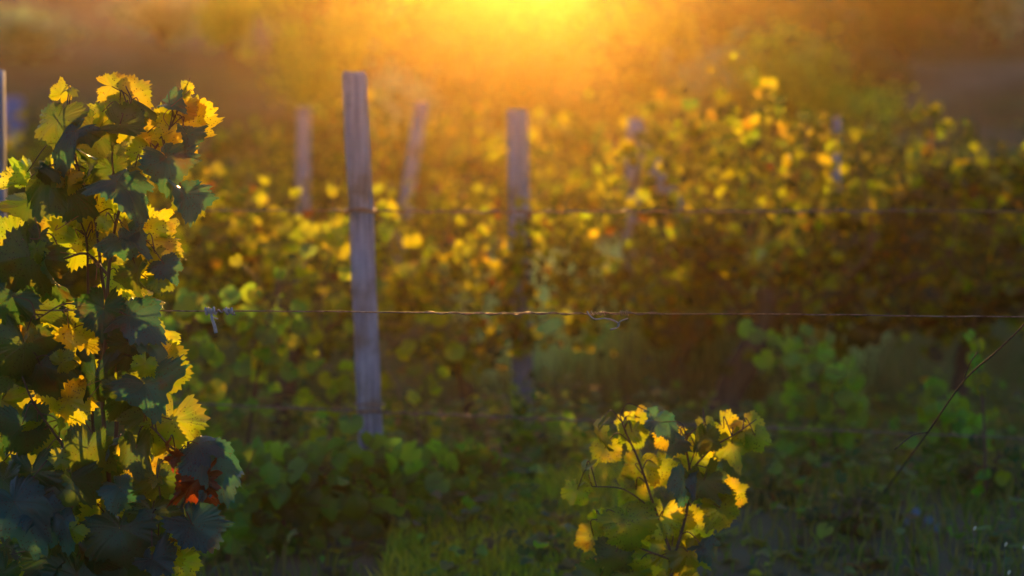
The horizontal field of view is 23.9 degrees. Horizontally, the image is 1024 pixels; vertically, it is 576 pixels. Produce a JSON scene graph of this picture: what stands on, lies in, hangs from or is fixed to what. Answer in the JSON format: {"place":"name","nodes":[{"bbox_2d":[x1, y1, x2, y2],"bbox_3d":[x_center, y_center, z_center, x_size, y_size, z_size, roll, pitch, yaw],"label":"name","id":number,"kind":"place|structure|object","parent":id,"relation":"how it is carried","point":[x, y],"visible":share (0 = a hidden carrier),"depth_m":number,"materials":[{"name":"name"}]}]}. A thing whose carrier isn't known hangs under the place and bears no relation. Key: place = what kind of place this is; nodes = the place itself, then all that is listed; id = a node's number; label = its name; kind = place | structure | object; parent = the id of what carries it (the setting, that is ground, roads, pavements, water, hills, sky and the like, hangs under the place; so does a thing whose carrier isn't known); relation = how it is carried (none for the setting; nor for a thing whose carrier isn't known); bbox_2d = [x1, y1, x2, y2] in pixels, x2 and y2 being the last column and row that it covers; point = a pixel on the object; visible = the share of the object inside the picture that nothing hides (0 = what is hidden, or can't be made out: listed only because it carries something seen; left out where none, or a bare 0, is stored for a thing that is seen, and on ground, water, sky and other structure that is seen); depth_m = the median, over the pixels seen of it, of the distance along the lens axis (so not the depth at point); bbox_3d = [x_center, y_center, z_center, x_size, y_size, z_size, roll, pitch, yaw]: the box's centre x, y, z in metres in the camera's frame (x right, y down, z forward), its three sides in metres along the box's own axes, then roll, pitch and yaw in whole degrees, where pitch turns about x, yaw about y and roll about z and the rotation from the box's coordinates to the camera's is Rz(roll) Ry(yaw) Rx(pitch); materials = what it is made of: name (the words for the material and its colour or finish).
{"place":"outdoors","nodes":[
{"label":"outdoors","id":0,"kind":"place"},
{"bbox_2d":[359,454,640,575],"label":"grass","id":1,"kind":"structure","parent":0,"point":[400,548],"depth_m":5.43,"materials":[{"name":"green plant"}]},
{"bbox_2d":[0,0,1023,575],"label":"ground","id":2,"kind":"structure","parent":0,"point":[972,68],"depth_m":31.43,"materials":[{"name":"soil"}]},
{"bbox_2d":[0,70,6,456],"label":"trellis post","id":3,"kind":"object","parent":2,"relation":"on","point":[2,134],"visible":0.11,"depth_m":5.58,"materials":[{"name":"wood"}]},
{"bbox_2d":[35,309,1023,316],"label":"trellis wire","id":4,"kind":"object","parent":3,"relation":"attached to","point":[444,313],"visible":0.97,"depth_m":4.00,"materials":[{"name":"grey metal"}]},
{"bbox_2d":[5,96,23,157],"bbox_3d":[-5.086,-1.486,24.481,0.296,0.904,0.296,0,1,0],"label":"wooden post","id":5,"kind":"object","parent":2,"relation":"on","point":[13,105],"visible":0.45,"depth_m":24.36,"materials":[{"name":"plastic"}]},
{"bbox_2d":[6,114,54,217],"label":"grape vine","id":6,"kind":"object","parent":2,"relation":"on","point":[17,137],"visible":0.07,"depth_m":15.45,"materials":[{"name":"plant"}]},
{"bbox_2d":[0,3,94,60],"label":"hillside shrub","id":7,"kind":"object","parent":2,"relation":"on","point":[21,33],"visible":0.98,"depth_m":35.75,"materials":[{"name":"brown plant"}]},
{"bbox_2d":[6,142,125,277],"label":"grape vine","id":8,"kind":"object","parent":2,"relation":"on","point":[34,153],"depth_m":11.95,"materials":[{"name":"plant"}]},
{"bbox_2d":[0,71,244,575],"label":"grape vine","id":9,"kind":"object","parent":2,"relation":"on","point":[105,494],"visible":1,"depth_m":3.97,"materials":[{"name":"green plant"}]},
{"bbox_2d":[12,107,255,233],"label":"grape vine","id":10,"kind":"object","parent":2,"relation":"on","point":[23,146],"visible":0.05,"depth_m":15.46,"materials":[{"name":"plant"}]},
{"bbox_2d":[54,222,240,379],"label":"grape vine","id":11,"kind":"object","parent":2,"relation":"on","point":[74,282],"visible":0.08,"depth_m":7.50,"materials":[{"name":"plant"}]},
{"bbox_2d":[97,0,211,46],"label":"hillside shrub","id":12,"kind":"object","parent":2,"relation":"on","point":[170,16],"visible":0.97,"depth_m":37.75,"materials":[{"name":"orange plant"}]},
{"bbox_2d":[55,91,331,325],"bbox_3d":[-1.568,-0.284,11.866,1.370,1.390,0.574,0,1,-3],"label":"grape vine","id":13,"kind":"object","parent":2,"relation":"on","point":[195,170],"visible":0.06,"depth_m":11.93,"materials":[{"name":"plant"}]},
{"bbox_2d":[204,307,235,332],"bbox_3d":[-0.483,0.053,3.998,0.055,0.044,0.020,0,1,0],"label":"twine tie","id":14,"kind":"object","parent":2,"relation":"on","point":[211,311],"visible":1,"depth_m":4.00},
{"bbox_2d":[185,0,279,65],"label":"hillside shrub","id":15,"kind":"object","parent":2,"relation":"on","point":[228,17],"visible":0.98,"depth_m":33.78,"materials":[{"name":"orange plant"}]},
{"bbox_2d":[184,434,307,562],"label":"leafy weed","id":16,"kind":"object","parent":2,"relation":"on","point":[271,475],"visible":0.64,"depth_m":5.29,"materials":[{"name":"plant"}]},
{"bbox_2d":[203,121,343,203],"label":"grape vine","id":17,"kind":"object","parent":2,"relation":"on","point":[284,147],"visible":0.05,"depth_m":19.43,"materials":[{"name":"plant"}]},
{"bbox_2d":[200,243,350,443],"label":"leafy shoot","id":18,"kind":"object","parent":2,"relation":"on","point":[255,366],"visible":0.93,"depth_m":5.96,"materials":[{"name":"plant"}]},
{"bbox_2d":[181,162,379,344],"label":"grape vine","id":19,"kind":"object","parent":2,"relation":"on","point":[220,181],"visible":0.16,"depth_m":9.88,"materials":[{"name":"plant"}]},
{"bbox_2d":[103,140,476,441],"bbox_3d":[-0.689,0.029,7.368,1.165,0.978,0.574,0,1,0],"label":"grape vine","id":20,"kind":"object","parent":2,"relation":"on","point":[229,242],"visible":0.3,"depth_m":7.36,"materials":[{"name":"plant"}]},
{"bbox_2d":[246,440,340,549],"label":"leafy weed","id":21,"kind":"object","parent":2,"relation":"on","point":[292,505],"visible":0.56,"depth_m":5.39,"materials":[{"name":"plant"}]},
{"bbox_2d":[296,106,310,294],"bbox_3d":[-0.977,-0.171,11.299,0.072,1.354,0.062,0,1,0],"label":"trellis post","id":22,"kind":"object","parent":2,"relation":"on","point":[303,142],"visible":0.43,"depth_m":11.26,"materials":[{"name":"wood"}]},
{"bbox_2d":[198,104,409,300],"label":"grape vine","id":23,"kind":"object","parent":2,"relation":"on","point":[223,144],"visible":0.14,"depth_m":15.48,"materials":[{"name":"plant"}]},
{"bbox_2d":[216,185,422,450],"bbox_3d":[-0.568,0.113,7.037,0.563,0.823,0.416,1,1,39],"label":"leafy shoot","id":24,"kind":"object","parent":2,"relation":"on","point":[333,236],"visible":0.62,"depth_m":6.92,"materials":[{"name":"plant"}]},
{"bbox_2d":[251,0,403,32],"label":"hillside shrub","id":25,"kind":"object","parent":2,"relation":"on","point":[276,3],"visible":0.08,"depth_m":32.32,"materials":[{"name":"orange plant"}]},
{"bbox_2d":[266,1,400,124],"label":"hillside shrub","id":26,"kind":"object","parent":2,"relation":"on","point":[282,15],"visible":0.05,"depth_m":29.61,"materials":[{"name":"orange plant"}]},
{"bbox_2d":[280,436,387,540],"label":"leafy weed","id":27,"kind":"object","parent":2,"relation":"on","point":[315,495],"visible":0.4,"depth_m":5.47,"materials":[{"name":"plant"}]},
{"bbox_2d":[269,29,420,123],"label":"hillside shrub","id":28,"kind":"object","parent":2,"relation":"on","point":[323,95],"visible":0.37,"depth_m":28.42,"materials":[{"name":"orange plant"}]},
{"bbox_2d":[254,0,445,105],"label":"hillside shrub","id":29,"kind":"object","parent":2,"relation":"on","point":[334,33],"visible":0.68,"depth_m":28.59,"materials":[{"name":"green plant"}]},
{"bbox_2d":[293,346,409,470],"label":"leafy shoot","id":30,"kind":"object","parent":2,"relation":"on","point":[334,387],"visible":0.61,"depth_m":6.29,"materials":[{"name":"plant"}]},
{"bbox_2d":[269,0,447,120],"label":"hillside shrub","id":31,"kind":"object","parent":2,"relation":"on","point":[310,22],"visible":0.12,"depth_m":29.88,"materials":[{"name":"orange plant"}]},
{"bbox_2d":[319,414,405,538],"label":"leafy weed","id":32,"kind":"object","parent":2,"relation":"on","point":[354,506],"visible":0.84,"depth_m":5.47,"materials":[{"name":"plant"}]},
{"bbox_2d":[342,71,384,517],"bbox_3d":[-0.339,0.077,5.600,0.111,1.161,0.072,0,1,0],"label":"trellis post","id":33,"kind":"object","parent":2,"relation":"on","point":[362,235],"visible":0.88,"depth_m":5.57,"materials":[{"name":"wood"}]},
{"bbox_2d":[0,209,1023,213],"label":"trellis wire","id":34,"kind":"object","parent":33,"relation":"attached to","point":[616,212],"visible":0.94,"depth_m":5.57,"materials":[{"name":"grey metal"}]},
{"bbox_2d":[32,396,1023,439],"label":"trellis wire","id":35,"kind":"object","parent":33,"relation":"attached to","point":[445,415],"visible":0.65,"depth_m":5.57,"materials":[{"name":"grey metal"}]},
{"bbox_2d":[249,82,507,349],"bbox_3d":[-0.652,-0.324,11.910,1.407,1.478,0.608,0,1,7],"label":"grape vine","id":36,"kind":"object","parent":2,"relation":"on","point":[481,161],"visible":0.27,"depth_m":11.86,"materials":[{"name":"plant"}]},
{"bbox_2d":[309,98,468,209],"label":"grape vine","id":37,"kind":"object","parent":2,"relation":"on","point":[443,137],"visible":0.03,"depth_m":19.41,"materials":[{"name":"plant"}]},
{"bbox_2d":[334,42,452,151],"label":"grapevine","id":38,"kind":"object","parent":2,"relation":"on","point":[395,82],"visible":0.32,"depth_m":24.87,"materials":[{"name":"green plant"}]},
{"bbox_2d":[290,147,501,394],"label":"grape vine","id":39,"kind":"object","parent":2,"relation":"on","point":[426,228],"visible":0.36,"depth_m":9.67,"materials":[{"name":"plant"}]},
{"bbox_2d":[349,440,457,527],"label":"leafy weed","id":40,"kind":"object","parent":2,"relation":"on","point":[403,488],"visible":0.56,"depth_m":5.55,"materials":[{"name":"plant"}]},
{"bbox_2d":[379,101,428,367],"bbox_3d":[-0.490,-0.132,10.400,0.263,1.342,0.062,0,1,0],"label":"trellis post","id":41,"kind":"object","parent":2,"relation":"on","point":[418,123],"visible":0.48,"depth_m":10.37,"materials":[{"name":"wood"}]},
{"bbox_2d":[337,31,492,158],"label":"grapevine","id":42,"kind":"object","parent":2,"relation":"on","point":[432,56],"visible":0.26,"depth_m":26.38,"materials":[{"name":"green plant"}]},
{"bbox_2d":[381,366,476,469],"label":"leafy shoot","id":43,"kind":"object","parent":2,"relation":"on","point":[433,388],"visible":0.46,"depth_m":6.15,"materials":[{"name":"plant"}]},
{"bbox_2d":[323,105,551,229],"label":"grape vine","id":44,"kind":"object","parent":2,"relation":"on","point":[481,138],"visible":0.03,"depth_m":15.42,"materials":[{"name":"plant"}]},
{"bbox_2d":[412,417,501,511],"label":"leafy weed","id":45,"kind":"object","parent":2,"relation":"on","point":[462,462],"visible":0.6,"depth_m":5.72,"materials":[{"name":"plant"}]},
{"bbox_2d":[312,171,619,438],"bbox_3d":[-0.131,0.081,7.304,0.895,0.865,0.575,0,1,-20],"label":"grape vine","id":46,"kind":"object","parent":2,"relation":"on","point":[509,268],"visible":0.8,"depth_m":7.26,"materials":[{"name":"yellow plant"}]},
{"bbox_2d":[386,0,556,101],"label":"hillside shrub","id":47,"kind":"object","parent":2,"relation":"on","point":[456,23],"visible":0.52,"depth_m":31.22,"materials":[{"name":"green plant"}]},
{"bbox_2d":[369,90,609,317],"bbox_3d":[-0.136,-0.267,11.906,1.301,1.430,0.628,0,1,-9],"label":"grape vine","id":48,"kind":"object","parent":2,"relation":"on","point":[573,137],"visible":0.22,"depth_m":11.84,"materials":[{"name":"plant"}]},
{"bbox_2d":[462,447,540,488],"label":"leafy weed","id":49,"kind":"object","parent":2,"relation":"on","point":[524,465],"visible":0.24,"depth_m":5.89,"materials":[{"name":"plant"}]},
{"bbox_2d":[2,355,1023,575],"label":"ground cover","id":50,"kind":"object","parent":2,"relation":"on","point":[517,400],"visible":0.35,"depth_m":6.14,"materials":[{"name":"green plant"}]},
{"bbox_2d":[391,37,643,181],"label":"grapevine","id":51,"kind":"object","parent":2,"relation":"on","point":[518,85],"visible":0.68,"depth_m":24.12,"materials":[{"name":"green plant"}]},
{"bbox_2d":[507,109,532,427],"bbox_3d":[0.028,0.018,7.601,0.085,1.160,0.067,0,1,6],"label":"trellis post","id":52,"kind":"object","parent":2,"relation":"on","point":[518,152],"visible":0.52,"depth_m":7.57,"materials":[{"name":"wood"}]},
{"bbox_2d":[488,410,596,473],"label":"leafy weed","id":53,"kind":"object","parent":2,"relation":"on","point":[557,427],"visible":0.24,"depth_m":6.36,"materials":[{"name":"plant"}]},
{"bbox_2d":[481,91,605,178],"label":"hillside shrub","id":54,"kind":"object","parent":2,"relation":"on","point":[545,120],"visible":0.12,"depth_m":24.15,"materials":[{"name":"green plant"}]},
{"bbox_2d":[462,124,626,253],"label":"grape vine","id":55,"kind":"object","parent":2,"relation":"on","point":[608,133],"depth_m":19.46,"materials":[{"name":"plant"}]},
{"bbox_2d":[500,0,603,42],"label":"hillside shrub","id":56,"kind":"object","parent":2,"relation":"on","point":[558,7],"visible":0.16,"depth_m":34.65,"materials":[{"name":"green plant"}]},
{"bbox_2d":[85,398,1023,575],"bbox_3d":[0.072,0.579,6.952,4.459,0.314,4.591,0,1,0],"label":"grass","id":57,"kind":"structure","parent":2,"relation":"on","point":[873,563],"depth_m":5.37,"materials":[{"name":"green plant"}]},
{"bbox_2d":[158,285,240,413],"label":"leafy shoot","id":58,"kind":"object","parent":57,"relation":"on","point":[214,389],"visible":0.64,"depth_m":5.83,"materials":[{"name":"plant"}]},
{"bbox_2d":[295,262,492,441],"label":"leafy shoot","id":59,"kind":"object","parent":57,"relation":"on","point":[428,340],"visible":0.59,"depth_m":6.95,"materials":[{"name":"green plant"}]},
{"bbox_2d":[963,329,1011,513],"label":"leafy shoot","id":60,"kind":"object","parent":57,"relation":"on","point":[978,382],"visible":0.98,"depth_m":5.60,"materials":[{"name":"plant"}]},
{"bbox_2d":[459,0,676,109],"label":"hillside shrub","id":61,"kind":"object","parent":2,"relation":"on","point":[566,33],"visible":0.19,"depth_m":26.56,"materials":[{"name":"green plant"}]},
{"bbox_2d":[524,33,703,172],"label":"grapevine","id":62,"kind":"object","parent":2,"relation":"on","point":[605,49],"visible":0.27,"depth_m":24.73,"materials":[{"name":"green plant"}]},
{"bbox_2d":[531,96,707,236],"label":"grape vine","id":63,"kind":"object","parent":2,"relation":"on","point":[631,115],"visible":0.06,"depth_m":19.50,"materials":[{"name":"plant"}]},
{"bbox_2d":[491,74,760,267],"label":"grape vine","id":64,"kind":"object","parent":2,"relation":"on","point":[588,171],"visible":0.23,"depth_m":11.82,"materials":[{"name":"plant"}]},
{"bbox_2d":[575,38,708,150],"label":"hillside shrub","id":65,"kind":"object","parent":2,"relation":"on","point":[642,79],"visible":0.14,"depth_m":24.96,"materials":[{"name":"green plant"}]},
{"bbox_2d":[586,0,710,76],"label":"hillside shrub","id":66,"kind":"object","parent":2,"relation":"on","point":[624,3],"visible":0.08,"depth_m":32.38,"materials":[{"name":"green plant"}]},
{"bbox_2d":[580,0,724,93],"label":"hillside shrub","id":67,"kind":"object","parent":2,"relation":"on","point":[669,25],"visible":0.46,"depth_m":28.36,"materials":[{"name":"green plant"}]},
{"bbox_2d":[531,146,789,407],"bbox_3d":[0.519,0.003,8.746,0.976,1.029,0.628,0,1,0],"label":"grape vine","id":68,"kind":"object","parent":2,"relation":"on","point":[665,333],"visible":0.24,"depth_m":8.71,"materials":[{"name":"plant"}]},
{"bbox_2d":[542,99,781,247],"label":"grape vine","id":69,"kind":"object","parent":2,"relation":"on","point":[619,129],"visible":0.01,"depth_m":15.48,"materials":[{"name":"plant"}]},
{"bbox_2d":[560,403,771,575],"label":"grape vine","id":70,"kind":"object","parent":2,"relation":"on","point":[675,538],"visible":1,"depth_m":4.35,"materials":[{"name":"green plant"}]},
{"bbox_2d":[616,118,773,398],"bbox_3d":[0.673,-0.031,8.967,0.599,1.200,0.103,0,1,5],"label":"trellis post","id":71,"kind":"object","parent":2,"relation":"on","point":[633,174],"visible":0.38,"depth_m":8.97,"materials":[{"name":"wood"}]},
{"bbox_2d":[658,94,766,167],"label":"hillside shrub","id":72,"kind":"object","parent":2,"relation":"on","point":[709,102],"visible":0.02,"depth_m":24.63,"materials":[{"name":"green plant"}]},
{"bbox_2d":[631,11,806,126],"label":"hillside shrub","id":73,"kind":"object","parent":2,"relation":"on","point":[708,82],"visible":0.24,"depth_m":25.06,"materials":[{"name":"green plant"}]},
{"bbox_2d":[635,98,877,253],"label":"grape vine","id":74,"kind":"object","parent":2,"relation":"on","point":[639,103],"visible":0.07,"depth_m":15.50,"materials":[{"name":"plant"}]},
{"bbox_2d":[655,0,875,79],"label":"hillside shrub","id":75,"kind":"object","parent":2,"relation":"on","point":[742,10],"visible":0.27,"depth_m":28.48,"materials":[{"name":"green plant"}]},
{"bbox_2d":[649,89,893,265],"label":"grape vine","id":76,"kind":"object","parent":2,"relation":"on","point":[815,143],"visible":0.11,"depth_m":11.82,"materials":[{"name":"plant"}]},
{"bbox_2d":[741,460,812,509],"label":"leafy weed","id":77,"kind":"object","parent":2,"relation":"on","point":[770,485],"visible":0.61,"depth_m":5.62,"materials":[{"name":"plant"}]},
{"bbox_2d":[568,52,1004,423],"bbox_3d":[0.844,-0.085,7.493,1.338,1.282,0.606,0,1,14],"label":"grape vine","id":78,"kind":"object","parent":2,"relation":"on","point":[720,249],"visible":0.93,"depth_m":7.45,"materials":[{"name":"green plant"}]},
{"bbox_2d":[694,2,883,165],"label":"hillside shrub","id":79,"kind":"object","parent":2,"relation":"on","point":[799,60],"visible":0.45,"depth_m":24.50,"materials":[{"name":"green plant"}]},
{"bbox_2d":[653,0,929,155],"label":"hillside shrub","id":80,"kind":"object","parent":2,"relation":"on","point":[841,35],"visible":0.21,"depth_m":25.19,"materials":[{"name":"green plant"}]},
{"bbox_2d":[744,80,841,174],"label":"hillside shrub","id":81,"kind":"object","parent":2,"relation":"on","point":[784,87],"visible":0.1,"depth_m":24.75,"materials":[{"name":"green plant"}]},
{"bbox_2d":[738,318,854,470],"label":"leafy shoot","id":82,"kind":"object","parent":2,"relation":"on","point":[799,358],"visible":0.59,"depth_m":6.39,"materials":[{"name":"plant"}]},
{"bbox_2d":[776,354,869,479],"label":"leafy shoot","id":83,"kind":"object","parent":2,"relation":"on","point":[822,406],"visible":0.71,"depth_m":6.19,"materials":[{"name":"plant"}]},
{"bbox_2d":[758,92,904,218],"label":"grape vine","id":84,"kind":"object","parent":2,"relation":"on","point":[863,122],"visible":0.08,"depth_m":19.46,"materials":[{"name":"plant"}]},
{"bbox_2d":[780,0,891,100],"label":"hillside shrub","id":85,"kind":"object","parent":2,"relation":"on","point":[847,5],"visible":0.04,"depth_m":27.39,"materials":[{"name":"green plant"}]},
{"bbox_2d":[832,117,840,212],"bbox_3d":[1.260,-0.050,9.400,0.032,1.228,0.029,0,1,0],"label":"trellis post","id":86,"kind":"object","parent":2,"relation":"on","point":[836,174],"visible":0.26,"depth_m":9.38,"materials":[{"name":"wood"}]},
{"bbox_2d":[776,53,909,165],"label":"hillside shrub","id":87,"kind":"object","parent":2,"relation":"on","point":[856,101],"visible":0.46,"depth_m":24.33,"materials":[{"name":"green plant"}]},
{"bbox_2d":[789,0,919,44],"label":"hillside shrub","id":88,"kind":"object","parent":2,"relation":"on","point":[895,5],"visible":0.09,"depth_m":33.83,"materials":[{"name":"green plant"}]},
{"bbox_2d":[810,470,901,536],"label":"leafy weed","id":89,"kind":"object","parent":2,"relation":"on","point":[856,523],"visible":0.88,"depth_m":5.39,"materials":[{"name":"plant"}]},
{"bbox_2d":[739,114,1023,433],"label":"grape vine","id":90,"kind":"object","parent":2,"relation":"on","point":[1013,183],"visible":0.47,"depth_m":7.61,"materials":[{"name":"green plant"}]},
{"bbox_2d":[814,0,1000,63],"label":"hillside shrub","id":91,"kind":"object","parent":2,"relation":"on","point":[909,34],"visible":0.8,"depth_m":33.71,"materials":[{"name":"green plant"}]},
{"bbox_2d":[818,116,1023,305],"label":"grape vine","id":92,"kind":"object","parent":2,"relation":"on","point":[892,166],"visible":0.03,"depth_m":15.45,"materials":[{"name":"plant"}]},
{"bbox_2d":[903,507,942,535],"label":"blue flower plant","id":93,"kind":"object","parent":2,"relation":"on","point":[916,511],"visible":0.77,"depth_m":5.40,"materials":[{"name":"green plant"}]},
{"bbox_2d":[829,85,1023,344],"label":"grape vine","id":94,"kind":"object","parent":2,"relation":"on","point":[878,138],"visible":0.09,"depth_m":11.89,"materials":[{"name":"plant"}]},
{"bbox_2d":[887,377,1001,486],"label":"leafy shoot","id":95,"kind":"object","parent":2,"relation":"on","point":[949,421],"visible":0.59,"depth_m":5.93,"materials":[{"name":"plant"}]},
{"bbox_2d":[875,324,1023,505],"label":"bare cane","id":96,"kind":"object","parent":2,"relation":"on","point":[956,390],"visible":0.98,"depth_m":4.38,"materials":[{"name":"brown plant"}]},
{"bbox_2d":[918,118,1023,355],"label":"grape vine","id":97,"kind":"object","parent":2,"relation":"on","point":[981,295],"visible":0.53,"depth_m":7.57,"materials":[{"name":"green plant"}]},
{"bbox_2d":[937,132,1023,296],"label":"grape vine","id":98,"kind":"object","parent":2,"relation":"on","point":[977,236],"visible":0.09,"depth_m":11.76,"materials":[{"name":"plant"}]},
{"bbox_2d":[946,432,1023,498],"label":"leafy weed","id":99,"kind":"object","parent":2,"relation":"on","point":[967,473],"visible":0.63,"depth_m":5.75,"materials":[{"name":"plant"}]},
{"bbox_2d":[5,65,1023,341],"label":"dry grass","id":100,"kind":"structure","parent":0,"point":[257,109],"depth_m":28.16,"materials":[{"name":"brown plant"}]},
{"bbox_2d":[31,223,1023,416],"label":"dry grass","id":101,"kind":"structure","parent":0,"point":[1005,364],"depth_m":8.70,"materials":[{"name":"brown plant"}]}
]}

